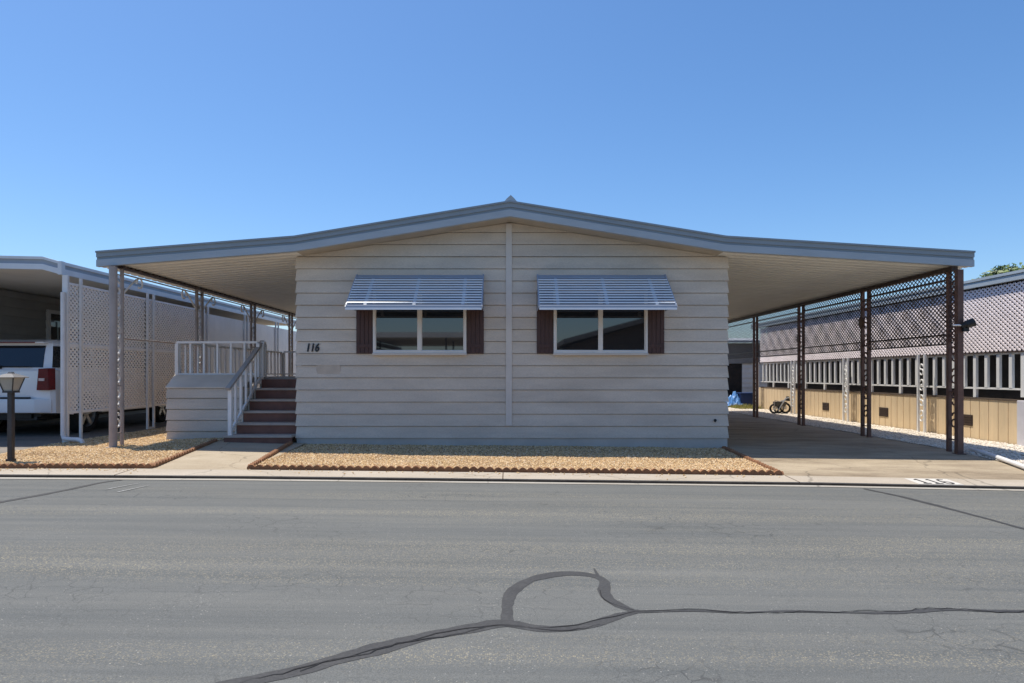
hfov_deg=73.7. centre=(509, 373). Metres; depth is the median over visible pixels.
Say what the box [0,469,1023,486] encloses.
kerb
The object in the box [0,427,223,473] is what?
gravel bed
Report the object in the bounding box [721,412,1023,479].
driveway
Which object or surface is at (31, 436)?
neighbour driveway
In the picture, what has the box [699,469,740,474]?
edging block
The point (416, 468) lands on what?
edging block
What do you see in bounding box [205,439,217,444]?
edging block
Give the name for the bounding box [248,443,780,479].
gravel bed
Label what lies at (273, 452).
edging block
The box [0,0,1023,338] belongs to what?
sky
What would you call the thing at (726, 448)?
edging block
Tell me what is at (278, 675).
crack sealant
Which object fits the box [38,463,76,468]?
edging block
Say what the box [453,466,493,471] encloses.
edging block
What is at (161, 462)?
edging block
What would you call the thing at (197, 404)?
porch
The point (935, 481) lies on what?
kerb number
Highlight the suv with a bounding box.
[0,339,169,432]
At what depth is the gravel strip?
14.31 m
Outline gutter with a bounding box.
[0,477,1023,490]
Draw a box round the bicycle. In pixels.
[769,396,790,413]
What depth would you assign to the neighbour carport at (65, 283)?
13.99 m
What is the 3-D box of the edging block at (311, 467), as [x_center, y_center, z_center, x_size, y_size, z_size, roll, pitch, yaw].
[-2.648,1.258,8.998,0.539,0.122,0.055,0,-1,0]
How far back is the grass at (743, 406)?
25.15 m
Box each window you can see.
[46,309,88,340]
[372,290,466,354]
[553,290,648,354]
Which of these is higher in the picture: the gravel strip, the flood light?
the flood light
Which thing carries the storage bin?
on the ground at (294, 439)
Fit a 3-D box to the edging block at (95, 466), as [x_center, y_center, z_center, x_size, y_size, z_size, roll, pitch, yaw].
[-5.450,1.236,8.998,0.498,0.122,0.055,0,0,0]
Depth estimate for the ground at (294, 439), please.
8.49 m
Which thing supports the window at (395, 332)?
in the mobile home
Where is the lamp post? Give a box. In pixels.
[0,372,28,461]
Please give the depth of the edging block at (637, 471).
8.97 m
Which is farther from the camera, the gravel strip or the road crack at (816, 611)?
the gravel strip
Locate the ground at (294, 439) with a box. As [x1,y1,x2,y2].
[54,412,1007,490]
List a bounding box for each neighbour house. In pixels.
[0,289,199,426]
[752,269,1023,445]
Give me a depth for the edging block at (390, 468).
8.97 m
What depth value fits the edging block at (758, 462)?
9.76 m
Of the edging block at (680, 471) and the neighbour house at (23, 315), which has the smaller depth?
the edging block at (680, 471)
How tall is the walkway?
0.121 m
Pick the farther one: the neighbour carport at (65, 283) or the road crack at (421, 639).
the neighbour carport at (65, 283)
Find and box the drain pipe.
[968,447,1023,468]
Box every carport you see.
[0,256,296,442]
[95,235,302,447]
[717,235,975,454]
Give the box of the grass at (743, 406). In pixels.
[728,402,763,408]
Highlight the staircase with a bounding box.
[222,340,296,443]
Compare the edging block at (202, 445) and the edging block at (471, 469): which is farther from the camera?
the edging block at (202, 445)
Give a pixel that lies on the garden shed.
(740, 373)
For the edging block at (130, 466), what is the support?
on the ground at (294, 439)
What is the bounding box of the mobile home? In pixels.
[294,195,728,447]
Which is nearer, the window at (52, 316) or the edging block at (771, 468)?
the edging block at (771, 468)
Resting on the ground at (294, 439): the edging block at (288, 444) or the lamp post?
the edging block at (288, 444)
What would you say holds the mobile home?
on the ground at (294, 439)
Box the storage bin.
[736,392,752,404]
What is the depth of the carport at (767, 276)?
12.71 m
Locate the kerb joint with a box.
[0,475,1023,490]
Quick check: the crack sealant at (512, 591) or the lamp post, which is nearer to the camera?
the crack sealant at (512, 591)
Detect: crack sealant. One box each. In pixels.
[0,480,119,502]
[215,609,637,682]
[500,571,634,621]
[628,608,1023,613]
[866,489,1023,528]
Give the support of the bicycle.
on the gravel strip
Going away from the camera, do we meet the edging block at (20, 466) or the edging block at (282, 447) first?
the edging block at (20, 466)
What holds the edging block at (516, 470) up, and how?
on the ground at (294, 439)
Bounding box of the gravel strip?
[728,407,1023,463]
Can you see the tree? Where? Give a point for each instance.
(999, 269)
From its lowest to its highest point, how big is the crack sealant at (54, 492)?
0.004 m
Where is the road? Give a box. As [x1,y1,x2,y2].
[0,479,1023,682]
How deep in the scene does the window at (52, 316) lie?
16.73 m
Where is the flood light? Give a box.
[952,318,975,331]
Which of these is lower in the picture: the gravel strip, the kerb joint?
the kerb joint
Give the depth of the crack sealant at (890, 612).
3.91 m
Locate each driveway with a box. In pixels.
[0,413,167,453]
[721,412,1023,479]
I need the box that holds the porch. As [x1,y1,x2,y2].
[165,341,296,439]
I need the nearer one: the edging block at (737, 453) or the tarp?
the edging block at (737, 453)
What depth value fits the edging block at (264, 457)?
9.72 m
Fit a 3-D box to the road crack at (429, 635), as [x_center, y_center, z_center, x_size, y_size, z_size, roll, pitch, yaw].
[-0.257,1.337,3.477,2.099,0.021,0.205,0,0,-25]
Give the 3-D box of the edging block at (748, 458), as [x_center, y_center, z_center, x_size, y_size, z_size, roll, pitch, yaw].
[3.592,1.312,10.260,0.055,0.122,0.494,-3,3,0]
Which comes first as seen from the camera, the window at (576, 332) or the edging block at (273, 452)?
the edging block at (273, 452)
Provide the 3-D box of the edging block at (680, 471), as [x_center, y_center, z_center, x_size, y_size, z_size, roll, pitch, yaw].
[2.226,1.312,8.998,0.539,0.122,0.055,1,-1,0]
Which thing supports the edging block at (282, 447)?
on the ground at (294, 439)
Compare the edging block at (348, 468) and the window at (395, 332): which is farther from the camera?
the window at (395, 332)
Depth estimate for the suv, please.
13.05 m
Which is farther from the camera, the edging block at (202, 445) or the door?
the door
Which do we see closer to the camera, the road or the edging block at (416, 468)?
the road
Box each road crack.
[243,611,633,681]
[300,624,596,670]
[643,607,1023,612]
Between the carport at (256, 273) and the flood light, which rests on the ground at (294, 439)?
the carport at (256, 273)
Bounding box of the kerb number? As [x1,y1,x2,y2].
[904,478,962,484]
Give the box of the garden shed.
[727,338,766,396]
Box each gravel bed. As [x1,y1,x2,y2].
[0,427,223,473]
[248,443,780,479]
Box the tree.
[980,262,1023,277]
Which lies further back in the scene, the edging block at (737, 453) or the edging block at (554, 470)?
the edging block at (737, 453)
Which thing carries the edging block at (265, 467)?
on the ground at (294, 439)
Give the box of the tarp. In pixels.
[727,391,741,405]
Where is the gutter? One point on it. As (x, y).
(511, 482)
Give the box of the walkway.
[132,440,305,469]
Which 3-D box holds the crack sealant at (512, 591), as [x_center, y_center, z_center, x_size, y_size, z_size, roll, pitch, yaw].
[0.338,1.345,4.177,0.783,0.009,0.974,0,0,0]
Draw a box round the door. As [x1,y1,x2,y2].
[727,364,741,396]
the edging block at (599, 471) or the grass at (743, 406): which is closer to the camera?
the edging block at (599, 471)
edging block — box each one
[0,463,39,468]
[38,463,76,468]
[76,463,114,468]
[114,463,153,468]
[152,458,169,467]
[167,453,183,460]
[180,448,195,454]
[193,443,206,449]
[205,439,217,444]
[247,464,287,469]
[248,460,260,465]
[258,454,269,461]
[267,449,278,456]
[277,445,285,451]
[283,441,292,447]
[288,465,329,470]
[329,465,370,470]
[370,465,411,470]
[412,465,452,471]
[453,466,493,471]
[494,467,534,472]
[535,467,575,472]
[576,468,617,473]
[617,468,658,473]
[659,469,699,474]
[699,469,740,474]
[722,446,733,451]
[731,450,744,456]
[740,469,782,475]
[742,455,755,461]
[753,460,768,467]
[766,466,783,474]
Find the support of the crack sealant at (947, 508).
on the road
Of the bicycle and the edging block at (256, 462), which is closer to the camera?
the edging block at (256, 462)
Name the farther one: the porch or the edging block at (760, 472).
the porch
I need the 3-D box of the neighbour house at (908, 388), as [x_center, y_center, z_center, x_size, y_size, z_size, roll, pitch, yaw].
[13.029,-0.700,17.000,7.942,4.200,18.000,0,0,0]
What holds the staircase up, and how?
on the ground at (294, 439)

